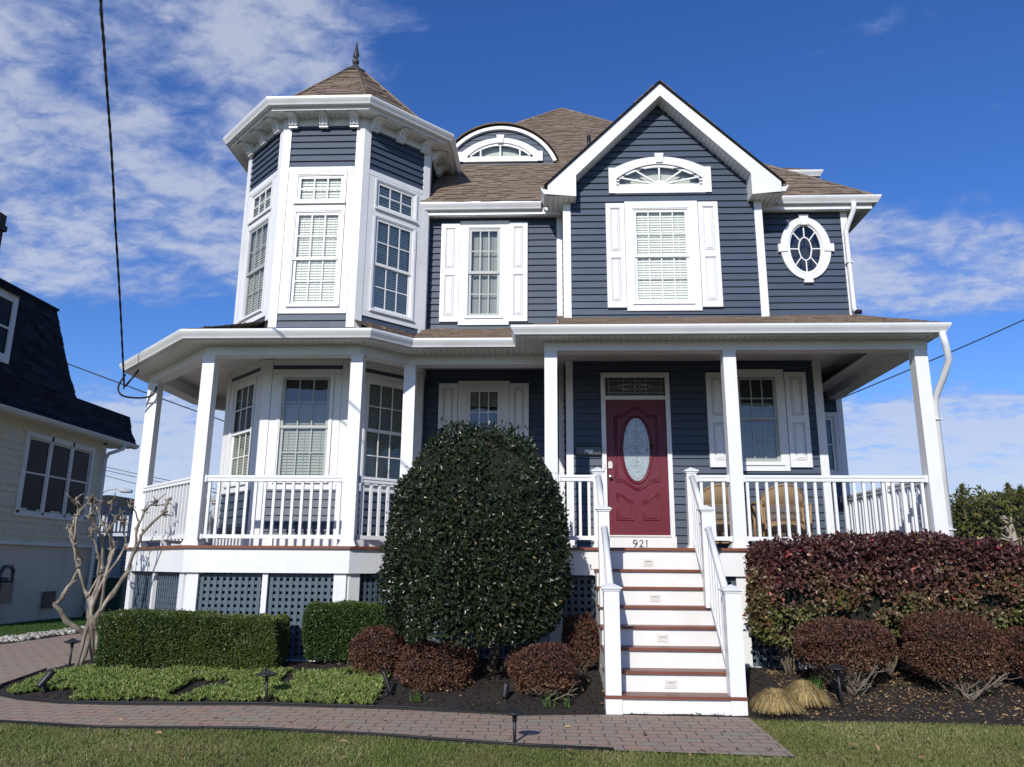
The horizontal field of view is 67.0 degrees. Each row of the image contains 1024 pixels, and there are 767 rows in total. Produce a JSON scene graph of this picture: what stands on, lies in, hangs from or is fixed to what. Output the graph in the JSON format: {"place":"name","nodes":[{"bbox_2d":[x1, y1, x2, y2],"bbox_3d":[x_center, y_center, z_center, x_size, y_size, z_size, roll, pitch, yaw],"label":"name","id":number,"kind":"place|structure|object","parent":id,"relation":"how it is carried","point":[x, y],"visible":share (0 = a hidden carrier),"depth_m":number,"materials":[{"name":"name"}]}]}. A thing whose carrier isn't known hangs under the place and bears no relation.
{"place":"outdoors","nodes":[
{"label":"outdoors","id":0,"kind":"place"},
{"bbox_2d":[98,495,134,535],"bbox_3d":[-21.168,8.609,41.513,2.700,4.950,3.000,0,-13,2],"label":"neighboring house","id":1,"kind":"structure","parent":0,"point":[122,501],"depth_m":40.50,"materials":[{"name":"white wood"}]},
{"bbox_2d":[88,501,179,602],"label":"deck","id":2,"kind":"structure","parent":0,"point":[118,568],"depth_m":25.98,"materials":[{"name":"grey wood"}]},
{"bbox_2d":[68,363,223,421],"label":"utility wire","id":3,"kind":"object","parent":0,"point":[138,390],"visible":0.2,"depth_m":42.42,"materials":[{"name":"black rubber"}]},
{"bbox_2d":[0,632,794,756],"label":"paver path","id":4,"kind":"structure","parent":0,"point":[693,734],"depth_m":7.22,"materials":[{"name":"grey brick"}]},
{"bbox_2d":[0,650,1023,726],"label":"garden bed","id":5,"kind":"object","parent":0,"point":[767,682],"visible":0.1,"depth_m":8.02,"materials":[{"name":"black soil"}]},
{"bbox_2d":[36,669,55,693],"bbox_3d":[-5.073,3.260,8.407,0.078,0.294,0.178,-11,-17,40],"label":"spotlight","id":6,"kind":"object","parent":5,"relation":"on","point":[46,678],"visible":0.93,"depth_m":8.39,"materials":[{"name":"black metal"}]},
{"bbox_2d":[63,638,80,665],"bbox_3d":[-5.879,3.609,10.308,0.224,0.416,0.224,0,-13,2],"label":"path light","id":7,"kind":"object","parent":5,"relation":"on","point":[72,641],"visible":0.93,"depth_m":10.30,"materials":[{"name":"black metal"}]},
{"bbox_2d":[53,492,173,666],"bbox_3d":[-5.391,2.623,10.292,1.547,2.360,0.490,0,-13,2],"label":"pruned tree","id":8,"kind":"object","parent":5,"relation":"on","point":[88,633],"visible":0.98,"depth_m":10.35,"materials":[{"name":"brown plant"}]},
{"bbox_2d":[93,606,291,670],"bbox_3d":[-3.830,3.087,9.350,2.274,0.738,0.815,0,-13,2],"label":"box hedge","id":9,"kind":"object","parent":5,"relation":"on","point":[136,637],"visible":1,"depth_m":9.08,"materials":[{"name":"green plant"}]},
{"bbox_2d":[6,660,392,704],"bbox_3d":[-3.463,3.294,8.597,4.265,0.310,1.262,0,-13,2],"label":"ground cover","id":10,"kind":"object","parent":5,"relation":"on","point":[329,686],"visible":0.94,"depth_m":8.45,"materials":[{"name":"green plant"}]},
{"bbox_2d":[256,669,276,701],"bbox_3d":[-2.577,3.191,8.091,0.224,0.381,0.224,0,-13,2],"label":"path light","id":11,"kind":"object","parent":5,"relation":"on","point":[266,673],"visible":0.96,"depth_m":8.08,"materials":[{"name":"black metal"}]},
{"bbox_2d":[300,596,406,664],"bbox_3d":[-1.939,3.032,9.435,1.338,0.827,0.588,0,-13,2],"label":"box hedge","id":12,"kind":"object","parent":5,"relation":"on","point":[327,635],"visible":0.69,"depth_m":9.29,"materials":[{"name":"green plant"}]},
{"bbox_2d":[347,625,410,675],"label":"barberry shrub","id":13,"kind":"object","parent":5,"relation":"on","point":[371,651],"visible":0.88,"depth_m":8.77,"materials":[{"name":"red plant"}]},
{"bbox_2d":[381,669,391,696],"bbox_3d":[-1.334,3.206,8.223,0.141,0.310,0.050,-5,-14,21],"label":"spotlight","id":14,"kind":"object","parent":5,"relation":"on","point":[388,688],"visible":0.94,"depth_m":8.21,"materials":[{"name":"black metal"}]},
{"bbox_2d":[409,691,425,701],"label":"grass tuft","id":15,"kind":"object","parent":5,"relation":"on","point":[416,698],"visible":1,"depth_m":7.99,"materials":[{"name":"green plant"}]},
{"bbox_2d":[394,640,478,693],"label":"barberry shrub","id":16,"kind":"object","parent":5,"relation":"on","point":[429,664],"visible":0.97,"depth_m":8.33,"materials":[{"name":"red plant"}]},
{"bbox_2d":[372,416,575,670],"bbox_3d":[-0.421,1.855,8.873,2.287,2.971,1.698,0,-13,2],"label":"holly bush","id":17,"kind":"object","parent":5,"relation":"on","point":[477,529],"visible":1,"depth_m":8.36,"materials":[{"name":"green plant"}]},
{"bbox_2d":[502,683,509,699],"bbox_3d":[-0.067,3.198,7.970,0.069,0.220,0.100,-6,-15,26],"label":"spotlight","id":18,"kind":"object","parent":5,"relation":"on","point":[505,688],"visible":0.94,"depth_m":7.95,"materials":[{"name":"black metal"}]},
{"bbox_2d":[7,661,1023,765],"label":"fallen leaves","id":19,"kind":"object","parent":5,"relation":"on","point":[812,672],"visible":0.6,"depth_m":7.81,"materials":[{"name":"brown plant"}]},
{"bbox_2d":[505,639,582,701],"bbox_3d":[0.337,3.013,8.133,0.842,0.615,0.772,0,-13,2],"label":"barberry shrub","id":20,"kind":"object","parent":5,"relation":"on","point":[543,669],"visible":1,"depth_m":7.95,"materials":[{"name":"brown plant"}]},
{"bbox_2d":[539,694,557,706],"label":"grass tuft","id":21,"kind":"object","parent":5,"relation":"on","point":[546,702],"visible":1,"depth_m":7.78,"materials":[{"name":"green plant"}]},
{"bbox_2d":[558,692,571,707],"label":"grass tuft","id":22,"kind":"object","parent":5,"relation":"on","point":[567,703],"visible":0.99,"depth_m":7.80,"materials":[{"name":"green plant"}]},
{"bbox_2d":[560,612,599,671],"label":"barberry shrub","id":23,"kind":"object","parent":5,"relation":"on","point":[582,636],"visible":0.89,"depth_m":8.90,"materials":[{"name":"brown plant"}]},
{"bbox_2d":[748,686,808,714],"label":"ornamental grass","id":24,"kind":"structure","parent":5,"relation":"on","point":[773,701],"depth_m":7.46,"materials":[{"name":"plant"}]},
{"bbox_2d":[783,679,832,707],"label":"ornamental grass","id":25,"kind":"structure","parent":5,"relation":"on","point":[806,694],"depth_m":7.63,"materials":[{"name":"plant"}]},
{"bbox_2d":[804,674,830,691],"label":"grass tuft","id":26,"kind":"object","parent":5,"relation":"on","point":[819,683],"visible":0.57,"depth_m":8.12,"materials":[{"name":"green plant"}]},
{"bbox_2d":[825,663,848,707],"bbox_3d":[3.273,3.047,7.741,0.224,0.472,0.224,0,-13,2],"label":"path light","id":27,"kind":"object","parent":5,"relation":"on","point":[837,667],"visible":0.96,"depth_m":7.73,"materials":[{"name":"black metal"}]},
{"bbox_2d":[793,615,900,696],"bbox_3d":[3.538,2.889,8.215,1.065,0.830,0.859,0,-13,2],"label":"barberry shrub","id":28,"kind":"object","parent":5,"relation":"on","point":[847,643],"visible":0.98,"depth_m":8.03,"materials":[{"name":"brown plant"}]},
{"bbox_2d":[742,528,1023,675],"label":"burgundy hedge","id":29,"kind":"object","parent":5,"relation":"on","point":[803,587],"visible":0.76,"depth_m":8.69,"materials":[{"name":"red plant"}]},
{"bbox_2d":[899,609,1021,699],"bbox_3d":[4.632,2.848,8.136,1.097,0.902,0.826,0,-13,2],"label":"barberry shrub","id":30,"kind":"object","parent":5,"relation":"on","point":[955,640],"visible":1,"depth_m":7.94,"materials":[{"name":"brown plant"}]},
{"bbox_2d":[997,625,1023,679],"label":"barberry shrub","id":31,"kind":"object","parent":5,"relation":"on","point":[1015,660],"visible":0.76,"depth_m":8.11,"materials":[{"name":"brown plant"}]},
{"bbox_2d":[998,515,1023,565],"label":"pruned tree","id":32,"kind":"object","parent":5,"relation":"on","point":[1010,532],"visible":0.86,"depth_m":9.33,"materials":[{"name":"beige plant"}]},
{"bbox_2d":[0,572,1023,766],"bbox_3d":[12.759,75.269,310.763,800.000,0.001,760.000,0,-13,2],"label":"lawn","id":33,"kind":"structure","parent":0,"point":[84,615],"depth_m":6.09,"materials":[{"name":"green plant"}]},
{"bbox_2d":[0,617,105,636],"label":"side grass","id":34,"kind":"structure","parent":33,"relation":"on","point":[25,627],"depth_m":17.70,"materials":[{"name":"green plant"}]},
{"bbox_2d":[0,622,112,644],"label":"white stones","id":35,"kind":"object","parent":33,"relation":"on","point":[7,639],"visible":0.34,"depth_m":15.06,"materials":[{"name":"white stone"}]},
{"bbox_2d":[0,212,139,623],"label":"neighbour house","id":36,"kind":"structure","parent":33,"relation":"on","point":[58,437],"depth_m":19.87,"materials":[{"name":"beige"}]},
{"bbox_2d":[13,431,95,521],"bbox_3d":[-11.961,2.516,20.363,0.060,2.070,3.020,0,-13,2],"label":"window","id":37,"kind":"structure","parent":36,"relation":"in","point":[51,471],"depth_m":20.17,"materials":[{"name":"black"}]},
{"bbox_2d":[100,575,127,611],"bbox_3d":[-11.440,6.115,22.378,0.740,1.097,0.800,0,-13,2],"label":"wheeled bin","id":38,"kind":"object","parent":33,"relation":"on","point":[116,602],"visible":0.37,"depth_m":22.09,"materials":[{"name":"green plastic"}]},
{"bbox_2d":[103,488,132,492],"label":"utility pole","id":39,"kind":"object","parent":33,"relation":"on","point":[123,490],"visible":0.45,"depth_m":45.65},
{"bbox_2d":[107,467,216,489],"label":"distant wire","id":40,"kind":"object","parent":39,"relation":"attached to","point":[136,473],"visible":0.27,"depth_m":45.92,"materials":[{"name":"black rubber"}]},
{"bbox_2d":[115,489,216,552],"bbox_3d":[-9.176,5.064,23.656,5.484,3.778,4.230,9,-16,-32],"label":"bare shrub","id":41,"kind":"object","parent":33,"relation":"on","point":[210,512],"visible":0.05,"depth_m":23.66,"materials":[{"name":"plant"}]},
{"bbox_2d":[0,668,506,714],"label":"garden edging","id":42,"kind":"object","parent":33,"relation":"on","point":[259,703],"visible":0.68,"depth_m":7.97,"materials":[{"name":"black rubber"}]},
{"bbox_2d":[0,720,613,751],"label":"garden edging","id":43,"kind":"object","parent":33,"relation":"on","point":[398,736],"visible":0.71,"depth_m":6.71,"materials":[{"name":"black rubber"}]},
{"bbox_2d":[503,706,525,741],"bbox_3d":[0.022,2.861,6.417,0.196,0.345,0.196,0,-13,2],"label":"path light","id":44,"kind":"object","parent":33,"relation":"on","point":[514,712],"visible":0.98,"depth_m":6.40,"materials":[{"name":"black metal"}]},
{"bbox_2d":[119,43,962,715],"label":"house","id":45,"kind":"structure","parent":33,"relation":"on","point":[651,289],"depth_m":11.91,"materials":[{"name":"blue wood"}]},
{"bbox_2d":[117,369,157,398],"bbox_3d":[-5.777,0.019,11.984,0.578,0.451,0.153,12,-17,-40],"label":"cable loop","id":46,"kind":"object","parent":45,"relation":"attached to","point":[131,378],"visible":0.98,"depth_m":11.89,"materials":[{"name":"black rubber"}]},
{"bbox_2d":[99,0,124,388],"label":"service cable","id":47,"kind":"object","parent":46,"relation":"attached to","point":[109,124],"visible":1,"depth_m":9.12,"materials":[{"name":"black rubber"}]},
{"bbox_2d":[222,377,256,487],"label":"window","id":48,"kind":"structure","parent":45,"relation":"in","point":[244,393],"depth_m":12.08,"materials":[{"name":"clear glass"}]},
{"bbox_2d":[238,216,270,322],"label":"window","id":49,"kind":"structure","parent":45,"relation":"in","point":[256,254],"depth_m":12.70,"materials":[{"name":"clear glass"}]},
{"bbox_2d":[247,179,273,224],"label":"window","id":50,"kind":"structure","parent":45,"relation":"in","point":[260,201],"depth_m":12.94,"materials":[{"name":"clear glass"}]},
{"bbox_2d":[271,374,334,483],"bbox_3d":[-3.076,0.673,11.506,0.830,1.640,0.224,0,-13,2],"label":"window","id":51,"kind":"structure","parent":45,"relation":"in","point":[303,432],"depth_m":11.49,"materials":[{"name":"white glass"}]},
{"bbox_2d":[285,210,344,307],"bbox_3d":[-3.058,-1.937,12.125,0.830,1.630,0.224,0,-13,2],"label":"window","id":52,"kind":"structure","parent":45,"relation":"in","point":[317,236],"depth_m":12.10,"materials":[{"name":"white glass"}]},
{"bbox_2d":[293,173,347,203],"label":"window","id":53,"kind":"structure","parent":45,"relation":"in","point":[310,188],"depth_m":12.37,"materials":[{"name":"clear glass"}]},
{"bbox_2d":[359,377,402,487],"bbox_3d":[-1.983,0.773,11.896,0.830,1.640,0.224,12,-18,-41],"label":"window","id":54,"kind":"structure","parent":45,"relation":"in","point":[383,399],"depth_m":11.88,"materials":[{"name":"clear glass"}]},
{"bbox_2d":[368,214,416,322],"bbox_3d":[-1.964,-1.837,12.515,0.830,1.631,0.224,12,-18,-41],"label":"window","id":55,"kind":"structure","parent":45,"relation":"in","point":[393,249],"depth_m":12.53,"materials":[{"name":"clear glass"}]},
{"bbox_2d":[374,178,417,222],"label":"window","id":56,"kind":"structure","parent":45,"relation":"in","point":[389,198],"depth_m":12.79,"materials":[{"name":"clear glass"}]},
{"bbox_2d":[457,381,509,436],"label":"window","id":57,"kind":"structure","parent":45,"relation":"in","point":[483,401],"depth_m":12.62,"materials":[{"name":"clear glass"}]},
{"bbox_2d":[458,221,509,325],"bbox_3d":[-0.471,-1.872,13.135,0.847,1.870,0.164,0,-13,2],"label":"window","id":58,"kind":"structure","parent":45,"relation":"in","point":[483,297],"depth_m":13.13,"materials":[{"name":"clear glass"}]},
{"bbox_2d":[458,135,542,162],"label":"dormer window","id":59,"kind":"structure","parent":45,"relation":"in","point":[499,149],"depth_m":14.94,"materials":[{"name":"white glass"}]},
{"bbox_2d":[575,445,601,455],"bbox_3d":[1.169,1.024,11.789,0.398,0.175,0.088,0,-13,2],"label":"mailbox","id":60,"kind":"object","parent":45,"relation":"attached to","point":[588,450],"visible":1,"depth_m":11.76,"materials":[{"name":"metal"}]},
{"bbox_2d":[600,373,676,547],"bbox_3d":[1.911,1.162,11.776,1.075,2.720,0.135,0,-13,2],"label":"door","id":61,"kind":"structure","parent":45,"relation":"in","point":[636,452],"depth_m":11.78,"materials":[{"name":"red wood"}]},
{"bbox_2d":[608,153,711,193],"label":"window","id":62,"kind":"structure","parent":45,"relation":"in","point":[658,175],"depth_m":12.84,"materials":[{"name":"white glass"}]},
{"bbox_2d":[624,201,702,310],"bbox_3d":[2.437,-2.057,12.576,1.185,1.890,0.224,0,-13,2],"label":"window","id":63,"kind":"structure","parent":45,"relation":"in","point":[663,271],"depth_m":12.54,"materials":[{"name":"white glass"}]},
{"bbox_2d":[703,483,749,544],"bbox_3d":[2.954,1.922,11.061,0.780,0.918,0.632,0,-13,2],"label":"wicker chair","id":64,"kind":"object","parent":45,"relation":"on","point":[717,497],"visible":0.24,"depth_m":10.85,"materials":[{"name":"wicker"}]},
{"bbox_2d":[737,369,790,470],"bbox_3d":[3.764,0.568,11.898,0.858,1.576,0.224,0,-13,2],"label":"window","id":65,"kind":"structure","parent":45,"relation":"in","point":[761,392],"depth_m":11.86,"materials":[{"name":"white glass"}]},
{"bbox_2d":[750,484,812,543],"bbox_3d":[3.833,1.920,11.025,0.780,0.918,0.632,0,-13,2],"label":"chair","id":66,"kind":"object","parent":45,"relation":"on","point":[781,495],"visible":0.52,"depth_m":10.82,"materials":[{"name":"wicker"}]},
{"bbox_2d":[777,214,834,283],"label":"oval window","id":67,"kind":"structure","parent":45,"relation":"in","point":[805,248],"depth_m":12.91,"materials":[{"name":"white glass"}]},
{"bbox_2d":[825,412,841,474],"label":"window","id":68,"kind":"structure","parent":45,"relation":"in","point":[831,422],"depth_m":13.04,"materials":[{"name":"white glass"}]},
{"bbox_2d":[900,485,1023,626],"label":"evergreen tree","id":69,"kind":"object","parent":33,"relation":"on","point":[986,511],"visible":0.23,"depth_m":19.75,"materials":[{"name":"green plant"}]},
{"bbox_2d":[954,482,1023,533],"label":"conifer shoots","id":70,"kind":"object","parent":69,"relation":"on","point":[962,490],"visible":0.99,"depth_m":19.74,"materials":[{"name":"green plant"}]},
{"bbox_2d":[0,0,1023,545],"label":"sky","id":71,"kind":"structure","parent":0,"point":[918,105],"materials":[{"name":"blue"}]},
{"bbox_2d":[842,319,1023,397],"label":"utility wire","id":72,"kind":"object","parent":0,"point":[934,358],"visible":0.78,"depth_m":40.53,"materials":[{"name":"black rubber"}]}
]}

